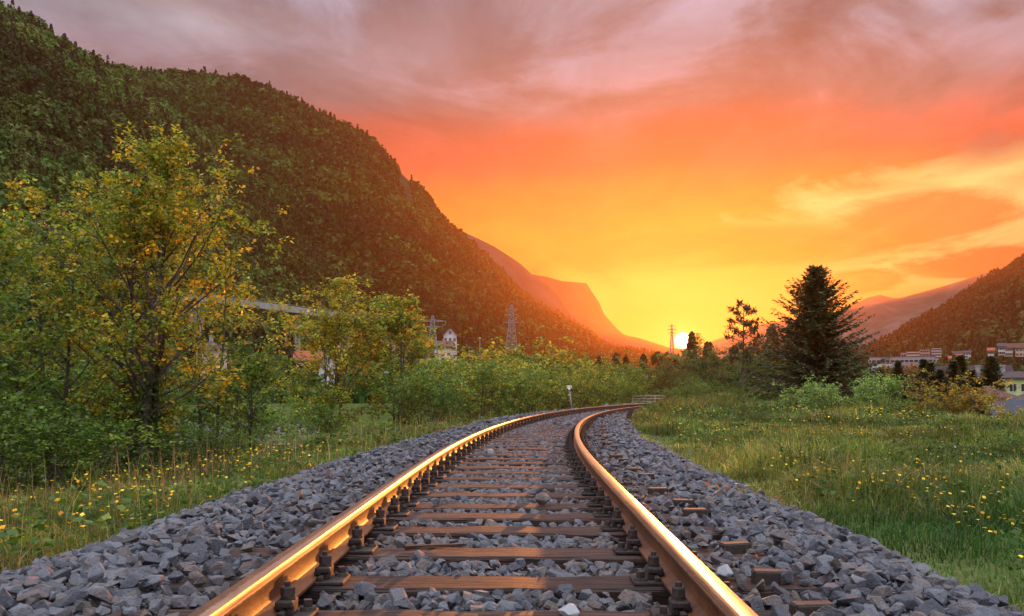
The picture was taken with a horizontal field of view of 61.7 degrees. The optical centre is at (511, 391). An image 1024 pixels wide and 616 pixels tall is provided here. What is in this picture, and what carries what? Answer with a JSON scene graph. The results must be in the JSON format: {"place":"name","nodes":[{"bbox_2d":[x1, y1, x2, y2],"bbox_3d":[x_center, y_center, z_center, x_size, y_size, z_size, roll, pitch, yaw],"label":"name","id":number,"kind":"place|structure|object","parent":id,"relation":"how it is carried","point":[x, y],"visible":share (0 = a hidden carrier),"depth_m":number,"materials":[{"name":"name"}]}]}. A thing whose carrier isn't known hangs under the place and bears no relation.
{"place":"outdoors","nodes":[
{"label":"outdoors","id":0,"kind":"place"},
{"bbox_2d":[0,88,284,368],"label":"mountain","id":1,"kind":"structure","parent":0,"point":[57,136],"depth_m":245.63,"materials":[{"name":"plant"}]},
{"bbox_2d":[0,0,435,377],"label":"forest","id":2,"kind":"object","parent":1,"relation":"on","point":[76,100],"visible":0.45,"depth_m":280.99,"materials":[{"name":"green plant"}]},
{"bbox_2d":[229,126,438,336],"bbox_3d":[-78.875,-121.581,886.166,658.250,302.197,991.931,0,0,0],"label":"mountain","id":3,"kind":"structure","parent":0,"point":[404,181],"depth_m":758.56,"materials":[{"name":"soil"}]},
{"bbox_2d":[74,41,677,382],"bbox_3d":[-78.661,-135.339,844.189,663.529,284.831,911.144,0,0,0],"label":"forest","id":4,"kind":"object","parent":3,"relation":"on","point":[467,289],"visible":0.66,"depth_m":626.70,"materials":[{"name":"green plant"}]},
{"bbox_2d":[0,370,1023,612],"bbox_3d":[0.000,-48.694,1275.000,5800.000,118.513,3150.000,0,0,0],"label":"ground","id":5,"kind":"structure","parent":0,"point":[917,553],"depth_m":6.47,"materials":[{"name":"green plant"}]},
{"bbox_2d":[0,213,86,495],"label":"maple tree","id":6,"kind":"object","parent":5,"relation":"on","point":[7,319],"visible":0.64,"depth_m":13.97,"materials":[{"name":"green plant"}]},
{"bbox_2d":[0,332,102,488],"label":"shrub","id":7,"kind":"object","parent":5,"relation":"on","point":[19,377],"visible":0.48,"depth_m":13.63,"materials":[{"name":"green plant"}]},
{"bbox_2d":[0,170,141,488],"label":"maple tree","id":8,"kind":"object","parent":5,"relation":"on","point":[41,274],"visible":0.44,"depth_m":16.26,"materials":[{"name":"green plant"}]},
{"bbox_2d":[0,377,144,497],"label":"shrub","id":9,"kind":"object","parent":5,"relation":"on","point":[47,426],"visible":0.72,"depth_m":12.34,"materials":[{"name":"green plant"}]},
{"bbox_2d":[0,297,168,493],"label":"shrub","id":10,"kind":"object","parent":5,"relation":"on","point":[35,359],"visible":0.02,"depth_m":19.86,"materials":[{"name":"green plant"}]},
{"bbox_2d":[0,403,188,492],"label":"shrub","id":11,"kind":"object","parent":5,"relation":"on","point":[58,451],"visible":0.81,"depth_m":12.16,"materials":[{"name":"green plant"}]},
{"bbox_2d":[0,339,223,496],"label":"shrub","id":12,"kind":"object","parent":5,"relation":"on","point":[84,376],"visible":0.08,"depth_m":19.45,"materials":[{"name":"green plant"}]},
{"bbox_2d":[1,358,228,485],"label":"shrub","id":13,"kind":"object","parent":5,"relation":"on","point":[109,428],"visible":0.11,"depth_m":17.06,"materials":[{"name":"green plant"}]},
{"bbox_2d":[1,120,293,475],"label":"maple tree","id":14,"kind":"object","parent":5,"relation":"on","point":[126,233],"visible":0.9,"depth_m":14.51,"materials":[{"name":"green plant"}]},
{"bbox_2d":[17,329,313,475],"bbox_3d":[-8.912,0.681,21.834,5.954,4.550,7.001,0,0,31],"label":"shrub","id":15,"kind":"object","parent":5,"relation":"on","point":[195,417],"visible":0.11,"depth_m":22.00,"materials":[{"name":"green plant"}]},
{"bbox_2d":[103,414,256,466],"bbox_3d":[-6.552,1.082,17.086,2.972,1.253,2.528,0,0,-44],"label":"shrub","id":16,"kind":"object","parent":5,"relation":"on","point":[199,437],"visible":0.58,"depth_m":17.21,"materials":[{"name":"green plant"}]},
{"bbox_2d":[0,439,366,563],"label":"verge flowers","id":17,"kind":"object","parent":5,"relation":"on","point":[60,513],"visible":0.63,"depth_m":10.44,"materials":[{"name":"yellow plant"}]},
{"bbox_2d":[2,352,383,403],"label":"village wood","id":18,"kind":"object","parent":5,"relation":"on","point":[287,374],"depth_m":126.23,"materials":[{"name":"green plant"}]},
{"bbox_2d":[138,224,279,457],"bbox_3d":[-7.128,-1.022,20.448,3.107,6.289,2.888,0,0,0],"label":"maple tree","id":19,"kind":"object","parent":5,"relation":"on","point":[199,358],"visible":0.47,"depth_m":20.35,"materials":[{"name":"green plant"}]},
{"bbox_2d":[192,335,229,380],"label":"pink house","id":20,"kind":"structure","parent":5,"relation":"on","point":[216,354],"depth_m":150.37,"materials":[{"name":"tile"}]},
{"bbox_2d":[168,419,266,460],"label":"shrub","id":21,"kind":"object","parent":5,"relation":"on","point":[230,439],"visible":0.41,"depth_m":19.34,"materials":[{"name":"green plant"}]},
{"bbox_2d":[185,341,303,452],"bbox_3d":[-6.176,0.330,20.006,2.156,3.057,1.984,0,0,22],"label":"ash tree","id":22,"kind":"object","parent":5,"relation":"on","point":[261,373],"visible":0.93,"depth_m":19.99,"materials":[{"name":"green plant"}]},
{"bbox_2d":[169,421,322,445],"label":"road bridge","id":23,"kind":"structure","parent":5,"relation":"on","point":[278,430],"depth_m":58.80,"materials":[{"name":"concrete"}]},
{"bbox_2d":[188,398,310,453],"bbox_3d":[-9.292,2.042,30.694,4.647,3.899,3.535,0,0,34],"label":"shrub","id":24,"kind":"object","parent":5,"relation":"on","point":[269,411],"visible":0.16,"depth_m":30.35,"materials":[{"name":"green plant"}]},
{"bbox_2d":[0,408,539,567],"bbox_3d":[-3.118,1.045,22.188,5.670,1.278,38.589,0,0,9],"label":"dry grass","id":25,"kind":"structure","parent":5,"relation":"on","point":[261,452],"depth_m":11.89,"materials":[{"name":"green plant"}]},
{"bbox_2d":[0,410,544,565],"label":"verge weeds","id":26,"kind":"object","parent":5,"relation":"on","point":[99,522],"visible":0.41,"depth_m":8.58,"materials":[{"name":"green plant"}]},
{"bbox_2d":[137,322,415,384],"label":"foot wood","id":27,"kind":"object","parent":5,"relation":"on","point":[248,351],"visible":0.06,"depth_m":157.44,"materials":[{"name":"green plant"}]},
{"bbox_2d":[174,294,399,359],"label":"viaduct","id":28,"kind":"object","parent":5,"relation":"on","point":[265,306],"visible":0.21,"depth_m":203.34,"materials":[{"name":"concrete"}]},
{"bbox_2d":[0,402,579,573],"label":"verge grass","id":29,"kind":"structure","parent":5,"relation":"on","point":[106,497],"depth_m":10.37,"materials":[{"name":"green plant"}]},
{"bbox_2d":[175,346,422,403],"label":"garden wood","id":30,"kind":"object","parent":5,"relation":"on","point":[362,396],"visible":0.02,"depth_m":67.16,"materials":[{"name":"green plant"}]},
{"bbox_2d":[244,381,357,446],"bbox_3d":[-7.837,1.610,32.738,4.099,4.122,4.654,0,0,1],"label":"shrub","id":31,"kind":"object","parent":5,"relation":"on","point":[319,417],"visible":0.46,"depth_m":32.92,"materials":[{"name":"green plant"}]},
{"bbox_2d":[235,269,402,437],"bbox_3d":[-7.661,-0.748,35.483,6.381,8.522,6.171,0,0,0],"label":"field maple","id":32,"kind":"object","parent":5,"relation":"on","point":[325,327],"visible":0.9,"depth_m":35.11,"materials":[{"name":"green plant"}]},
{"bbox_2d":[343,418,401,434],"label":"shrub","id":33,"kind":"object","parent":5,"relation":"on","point":[366,424],"visible":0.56,"depth_m":27.10,"materials":[{"name":"green plant"}]},
{"bbox_2d":[341,289,445,427],"bbox_3d":[-5.234,-0.906,37.782,4.601,7.224,5.885,0,0,0],"label":"field maple","id":34,"kind":"object","parent":5,"relation":"on","point":[407,323],"visible":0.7,"depth_m":37.40,"materials":[{"name":"green plant"}]},
{"bbox_2d":[361,357,481,426],"bbox_3d":[-3.530,0.285,32.850,4.555,3.256,3.874,0,0,-21],"label":"shrub","id":35,"kind":"object","parent":5,"relation":"on","point":[411,395],"visible":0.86,"depth_m":32.48,"materials":[{"name":"green plant"}]},
{"bbox_2d":[363,335,503,427],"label":"shrub","id":36,"kind":"object","parent":5,"relation":"on","point":[436,362],"visible":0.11,"depth_m":51.19,"materials":[{"name":"green plant"}]},
{"bbox_2d":[381,363,491,427],"bbox_3d":[-3.280,0.374,34.267,4.218,3.175,4.068,0,0,-36],"label":"shrub","id":37,"kind":"object","parent":5,"relation":"on","point":[424,391],"visible":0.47,"depth_m":33.62,"materials":[{"name":"green plant"}]},
{"bbox_2d":[416,376,476,421],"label":"shrub","id":38,"kind":"object","parent":5,"relation":"on","point":[455,409],"visible":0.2,"depth_m":35.44,"materials":[{"name":"green plant"}]},
{"bbox_2d":[441,326,458,361],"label":"villa","id":39,"kind":"object","parent":5,"relation":"on","point":[449,334],"visible":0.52,"depth_m":200.00,"materials":[{"name":"white paint"}]},
{"bbox_2d":[414,346,524,420],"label":"shrub","id":40,"kind":"object","parent":5,"relation":"on","point":[476,368],"visible":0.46,"depth_m":41.65,"materials":[{"name":"green plant"}]},
{"bbox_2d":[375,332,564,419],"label":"shrub","id":41,"kind":"object","parent":5,"relation":"on","point":[507,357],"visible":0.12,"depth_m":54.92,"materials":[{"name":"green plant"}]},
{"bbox_2d":[109,581,835,615],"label":"sleeper","id":42,"kind":"object","parent":5,"relation":"on","point":[286,603],"visible":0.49,"depth_m":2.98,"materials":[{"name":"wood"}]},
{"bbox_2d":[558,604,579,615],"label":"stone","id":43,"kind":"object","parent":42,"relation":"on","point":[569,610],"visible":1,"depth_m":2.95,"materials":[{"name":"stone"}]},
{"bbox_2d":[439,355,526,419],"bbox_3d":[-1.322,0.185,39.451,3.705,3.892,4.870,0,0,-18],"label":"shrub","id":44,"kind":"object","parent":5,"relation":"on","point":[483,380],"visible":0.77,"depth_m":39.11,"materials":[{"name":"green plant"}]},
{"bbox_2d":[160,551,817,606],"bbox_3d":[-0.093,0.789,3.499,2.600,0.276,0.250,0,0,0],"label":"sleeper","id":45,"kind":"object","parent":5,"relation":"on","point":[342,581],"visible":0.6,"depth_m":3.46,"materials":[{"name":"wood"}]},
{"bbox_2d":[353,581,376,596],"bbox_3d":[-0.571,0.775,3.378,0.109,0.064,0.081,0,0,-21],"label":"stone","id":46,"kind":"object","parent":45,"relation":"on","point":[361,588],"visible":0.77,"depth_m":3.35,"materials":[{"name":"grey stone"}]},
{"bbox_2d":[188,403,648,615],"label":"rail","id":47,"kind":"object","parent":45,"relation":"on","point":[256,592],"visible":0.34,"depth_m":3.61,"materials":[{"name":"metal"}]},
{"bbox_2d":[573,406,757,615],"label":"rail","id":48,"kind":"object","parent":45,"relation":"on","point":[708,592],"visible":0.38,"depth_m":3.50,"materials":[{"name":"metal"}]},
{"bbox_2d":[434,346,554,418],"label":"shrub","id":49,"kind":"object","parent":5,"relation":"on","point":[496,347],"visible":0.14,"depth_m":45.20,"materials":[{"name":"green plant"}]},
{"bbox_2d":[263,506,730,542],"bbox_3d":[-0.077,0.789,4.849,2.600,0.276,0.252,0,0,1],"label":"sleeper","id":50,"kind":"object","parent":5,"relation":"on","point":[391,527],"visible":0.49,"depth_m":4.79,"materials":[{"name":"wood"}]},
{"bbox_2d":[421,343,572,412],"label":"shrub","id":51,"kind":"object","parent":5,"relation":"on","point":[524,360],"visible":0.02,"depth_m":58.95,"materials":[{"name":"green plant"}]},
{"bbox_2d":[229,525,766,570],"bbox_3d":[-0.085,0.789,4.170,2.600,0.276,0.251,0,0,1],"label":"sleeper","id":52,"kind":"object","parent":5,"relation":"on","point":[620,553],"visible":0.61,"depth_m":4.11,"materials":[{"name":"wood"}]},
{"bbox_2d":[404,543,466,549],"bbox_3d":[-0.376,0.763,4.242,0.310,0.024,0.042,0,0,-5],"label":"wood splinter","id":53,"kind":"object","parent":52,"relation":"on","point":[416,546],"visible":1,"depth_m":4.23,"materials":[{"name":"brown wood"}]},
{"bbox_2d":[294,495,709,526],"bbox_3d":[-0.070,0.789,5.379,2.600,0.276,0.250,0,0,1],"label":"sleeper","id":54,"kind":"object","parent":5,"relation":"on","point":[598,516],"visible":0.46,"depth_m":5.32,"materials":[{"name":"wood"}]},
{"bbox_2d":[309,487,695,513],"bbox_3d":[-0.057,0.789,5.869,2.613,0.276,0.250,0,0,1],"label":"sleeper","id":55,"kind":"object","parent":5,"relation":"on","point":[414,504],"visible":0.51,"depth_m":5.80,"materials":[{"name":"wood"}]},
{"bbox_2d":[466,359,543,417],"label":"shrub","id":56,"kind":"object","parent":5,"relation":"on","point":[518,389],"visible":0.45,"depth_m":43.06,"materials":[{"name":"green plant"}]},
{"bbox_2d":[421,444,591,457],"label":"sleeper","id":57,"kind":"object","parent":5,"relation":"on","point":[464,450],"visible":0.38,"depth_m":10.56,"materials":[{"name":"wood"}]},
{"bbox_2d":[353,470,661,492],"bbox_3d":[-0.043,0.789,7.079,2.600,0.276,0.250,0,0,1],"label":"sleeper","id":58,"kind":"object","parent":5,"relation":"on","point":[433,483],"visible":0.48,"depth_m":7.04,"materials":[{"name":"wood"}]},
{"bbox_2d":[341,477,676,502],"bbox_3d":[-0.054,0.789,6.509,2.600,0.276,0.252,0,0,1],"label":"sleeper","id":59,"kind":"object","parent":5,"relation":"on","point":[585,494],"visible":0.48,"depth_m":6.47,"materials":[{"name":"wood"}]},
{"bbox_2d":[467,354,551,415],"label":"shrub","id":60,"kind":"object","parent":5,"relation":"on","point":[525,362],"visible":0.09,"depth_m":49.99,"materials":[{"name":"green plant"}]},
{"bbox_2d":[378,459,642,475],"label":"sleeper","id":61,"kind":"object","parent":5,"relation":"on","point":[447,471],"visible":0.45,"depth_m":8.23,"materials":[{"name":"wood"}]},
{"bbox_2d":[0,402,1023,615],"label":"ballast gravel","id":62,"kind":"structure","parent":5,"relation":"on","point":[125,570],"depth_m":4.26,"materials":[{"name":"grey gravel"}]},
{"bbox_2d":[429,332,595,410],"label":"shrub","id":63,"kind":"object","parent":5,"relation":"on","point":[565,356],"visible":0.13,"depth_m":59.55,"materials":[{"name":"green plant"}]},
{"bbox_2d":[393,455,637,471],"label":"sleeper","id":64,"kind":"object","parent":5,"relation":"on","point":[453,465],"visible":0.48,"depth_m":8.79,"materials":[{"name":"wood"}]},
{"bbox_2d":[408,451,627,466],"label":"sleeper","id":65,"kind":"object","parent":5,"relation":"on","point":[457,461],"visible":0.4,"depth_m":9.35,"materials":[{"name":"wood"}]},
{"bbox_2d":[384,464,653,484],"bbox_3d":[-0.020,0.789,7.719,2.619,0.276,0.251,0,0,2],"label":"sleeper","id":66,"kind":"object","parent":5,"relation":"on","point":[440,477],"visible":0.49,"depth_m":7.68,"materials":[{"name":"wood"}]},
{"bbox_2d":[416,447,622,461],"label":"sleeper","id":67,"kind":"object","parent":5,"relation":"on","point":[464,458],"visible":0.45,"depth_m":9.94,"materials":[{"name":"wood"}]},
{"bbox_2d":[433,439,617,450],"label":"sleeper","id":68,"kind":"object","parent":5,"relation":"on","point":[473,444],"visible":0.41,"depth_m":11.75,"materials":[{"name":"wood"}]},
{"bbox_2d":[369,352,702,402],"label":"slope wood","id":69,"kind":"object","parent":5,"relation":"on","point":[643,358],"depth_m":123.94,"materials":[{"name":"green plant"}]},
{"bbox_2d":[504,370,577,414],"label":"shrub","id":70,"kind":"object","parent":5,"relation":"on","point":[545,390],"visible":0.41,"depth_m":46.94,"materials":[{"name":"green plant"}]},
{"bbox_2d":[509,358,576,412],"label":"shrub","id":71,"kind":"object","parent":5,"relation":"on","point":[546,397],"visible":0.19,"depth_m":53.29,"materials":[{"name":"green plant"}]},
{"bbox_2d":[476,437,610,447],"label":"sleeper","id":72,"kind":"object","parent":5,"relation":"on","point":[478,441],"visible":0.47,"depth_m":12.38,"materials":[{"name":"wood"}]},
{"bbox_2d":[466,441,620,453],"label":"sleeper","id":73,"kind":"object","parent":5,"relation":"on","point":[469,447],"visible":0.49,"depth_m":11.18,"materials":[{"name":"wood"}]},
{"bbox_2d":[511,349,611,413],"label":"shrub","id":74,"kind":"object","parent":5,"relation":"on","point":[580,370],"visible":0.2,"depth_m":60.11,"materials":[{"name":"green plant"}]},
{"bbox_2d":[544,359,621,408],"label":"shrub","id":75,"kind":"object","parent":5,"relation":"on","point":[590,377],"visible":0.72,"depth_m":56.17,"materials":[{"name":"green plant"}]},
{"bbox_2d":[552,346,635,402],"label":"shrub","id":76,"kind":"object","parent":5,"relation":"on","point":[620,374],"visible":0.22,"depth_m":68.52,"materials":[{"name":"green plant"}]},
{"bbox_2d":[573,365,629,406],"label":"shrub","id":77,"kind":"object","parent":5,"relation":"on","point":[611,392],"visible":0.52,"depth_m":61.40,"materials":[{"name":"green plant"}]},
{"bbox_2d":[575,350,659,402],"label":"shrub","id":78,"kind":"object","parent":5,"relation":"on","point":[636,374],"visible":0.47,"depth_m":75.08,"materials":[{"name":"green plant"}]},
{"bbox_2d":[610,380,642,402],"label":"shrub","id":79,"kind":"object","parent":5,"relation":"on","point":[631,387],"visible":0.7,"depth_m":72.03,"materials":[{"name":"green plant"}]},
{"bbox_2d":[640,359,674,400],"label":"deciduous tree","id":80,"kind":"object","parent":5,"relation":"on","point":[649,378],"visible":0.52,"depth_m":97.89,"materials":[{"name":"green plant"}]},
{"bbox_2d":[656,360,695,397],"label":"deciduous tree","id":81,"kind":"object","parent":5,"relation":"on","point":[667,376],"visible":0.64,"depth_m":87.66,"materials":[{"name":"green plant"}]},
{"bbox_2d":[673,345,724,396],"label":"deciduous tree","id":82,"kind":"object","parent":5,"relation":"on","point":[688,365],"visible":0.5,"depth_m":81.54,"materials":[{"name":"green plant"}]},
{"bbox_2d":[687,377,732,396],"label":"shrub","id":83,"kind":"object","parent":5,"relation":"on","point":[706,390],"visible":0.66,"depth_m":56.27,"materials":[{"name":"green plant"}]},
{"bbox_2d":[688,337,750,394],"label":"deciduous tree","id":84,"kind":"object","parent":5,"relation":"on","point":[705,362],"visible":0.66,"depth_m":65.57,"materials":[{"name":"green plant"}]},
{"bbox_2d":[711,362,751,393],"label":"bush","id":85,"kind":"object","parent":5,"relation":"on","point":[723,377],"visible":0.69,"depth_m":57.73,"materials":[{"name":"green plant"}]},
{"bbox_2d":[594,324,876,402],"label":"valley wood","id":86,"kind":"object","parent":5,"relation":"on","point":[686,352],"visible":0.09,"depth_m":130.12,"materials":[{"name":"green plant"}]},
{"bbox_2d":[722,298,765,390],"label":"pine tree","id":87,"kind":"object","parent":5,"relation":"on","point":[746,324],"visible":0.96,"depth_m":51.94,"materials":[{"name":"green plant"}]},
{"bbox_2d":[724,344,785,392],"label":"deciduous tree","id":88,"kind":"object","parent":5,"relation":"on","point":[756,359],"visible":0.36,"depth_m":59.87,"materials":[{"name":"green plant"}]},
{"bbox_2d":[772,371,844,408],"bbox_3d":[10.877,0.157,31.230,2.721,1.815,2.277,0,0,34],"label":"young willow","id":89,"kind":"object","parent":5,"relation":"on","point":[830,391],"visible":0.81,"depth_m":31.18,"materials":[{"name":"green plant"}]},
{"bbox_2d":[734,264,895,399],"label":"spruce tree","id":90,"kind":"object","parent":5,"relation":"on","point":[815,322],"visible":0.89,"depth_m":40.43,"materials":[{"name":"green plant"}]},
{"bbox_2d":[666,405,1023,572],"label":"meadow flowers","id":91,"kind":"object","parent":5,"relation":"on","point":[923,478],"visible":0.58,"depth_m":9.36,"materials":[{"name":"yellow plant"}]},
{"bbox_2d":[667,393,1023,587],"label":"meadow weeds","id":92,"kind":"object","parent":5,"relation":"on","point":[1018,562],"visible":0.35,"depth_m":14.31,"materials":[{"name":"green plant"}]},
{"bbox_2d":[844,371,935,413],"bbox_3d":[12.141,0.312,27.978,2.648,1.979,2.157,0,0,0],"label":"young willow","id":93,"kind":"object","parent":5,"relation":"on","point":[867,390],"visible":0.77,"depth_m":27.66,"materials":[{"name":"green plant"}]},
{"bbox_2d":[868,356,935,370],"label":"factory","id":94,"kind":"structure","parent":5,"relation":"on","point":[907,360],"depth_m":459.47,"materials":[{"name":"paint"}]},
{"bbox_2d":[874,359,934,394],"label":"tree","id":95,"kind":"object","parent":5,"relation":"on","point":[913,368],"visible":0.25,"depth_m":54.95,"materials":[{"name":"green plant"}]},
{"bbox_2d":[918,362,936,406],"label":"conifer column","id":96,"kind":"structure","parent":5,"relation":"on","point":[930,368],"depth_m":45.90,"materials":[{"name":"green plant"}]},
{"bbox_2d":[943,360,963,402],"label":"conifer column","id":97,"kind":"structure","parent":5,"relation":"on","point":[952,369],"depth_m":47.86,"materials":[{"name":"green plant"}]},
{"bbox_2d":[901,368,1020,416],"bbox_3d":[13.738,0.361,26.726,3.669,2.238,3.051,0,0,41],"label":"ochre shrub","id":98,"kind":"object","parent":5,"relation":"on","point":[956,407],"visible":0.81,"depth_m":26.24,"materials":[{"name":"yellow plant"}]},
{"bbox_2d":[934,354,1023,370],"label":"town wood","id":99,"kind":"object","parent":5,"relation":"on","point":[1016,363],"visible":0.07,"depth_m":410.53,"materials":[{"name":"green plant"}]},
{"bbox_2d":[943,365,1023,395],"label":"apartment block","id":100,"kind":"structure","parent":5,"relation":"on","point":[1017,377],"depth_m":126.84,"materials":[{"name":"concrete"}]},
{"bbox_2d":[979,355,1012,393],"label":"fir tree","id":101,"kind":"object","parent":5,"relation":"on","point":[991,368],"visible":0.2,"depth_m":84.64,"materials":[{"name":"green plant"}]},
{"bbox_2d":[985,400,1023,417],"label":"grey roofed house","id":102,"kind":"structure","parent":5,"relation":"on","point":[1011,405],"depth_m":61.34,"materials":[{"name":"paint"}]},
{"bbox_2d":[1,0,1023,347],"label":"sky","id":103,"kind":"structure","parent":0,"point":[678,161],"materials":[{"name":"orange"}]},
{"bbox_2d":[464,232,650,350],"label":"mountain","id":104,"kind":"structure","parent":0,"point":[528,282],"depth_m":1232.60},
{"bbox_2d":[532,274,684,358],"bbox_3d":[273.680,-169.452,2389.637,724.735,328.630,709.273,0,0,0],"label":"mountain","id":105,"kind":"structure","parent":0,"point":[580,301],"depth_m":2344.87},
{"bbox_2d":[697,272,991,358],"bbox_3d":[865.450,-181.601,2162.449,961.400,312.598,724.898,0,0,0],"label":"mountain","id":106,"kind":"structure","parent":0,"point":[881,307],"depth_m":2154.69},
{"bbox_2d":[837,303,945,354],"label":"mountain","id":107,"kind":"structure","parent":0,"point":[886,327],"depth_m":1623.00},
{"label":"mountain","id":108,"kind":"structure","parent":0,"visible":0},
{"bbox_2d":[850,253,1023,367],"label":"bank forest","id":109,"kind":"object","parent":108,"relation":"on","point":[980,316],"visible":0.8,"depth_m":751.56,"materials":[{"name":"green plant"}]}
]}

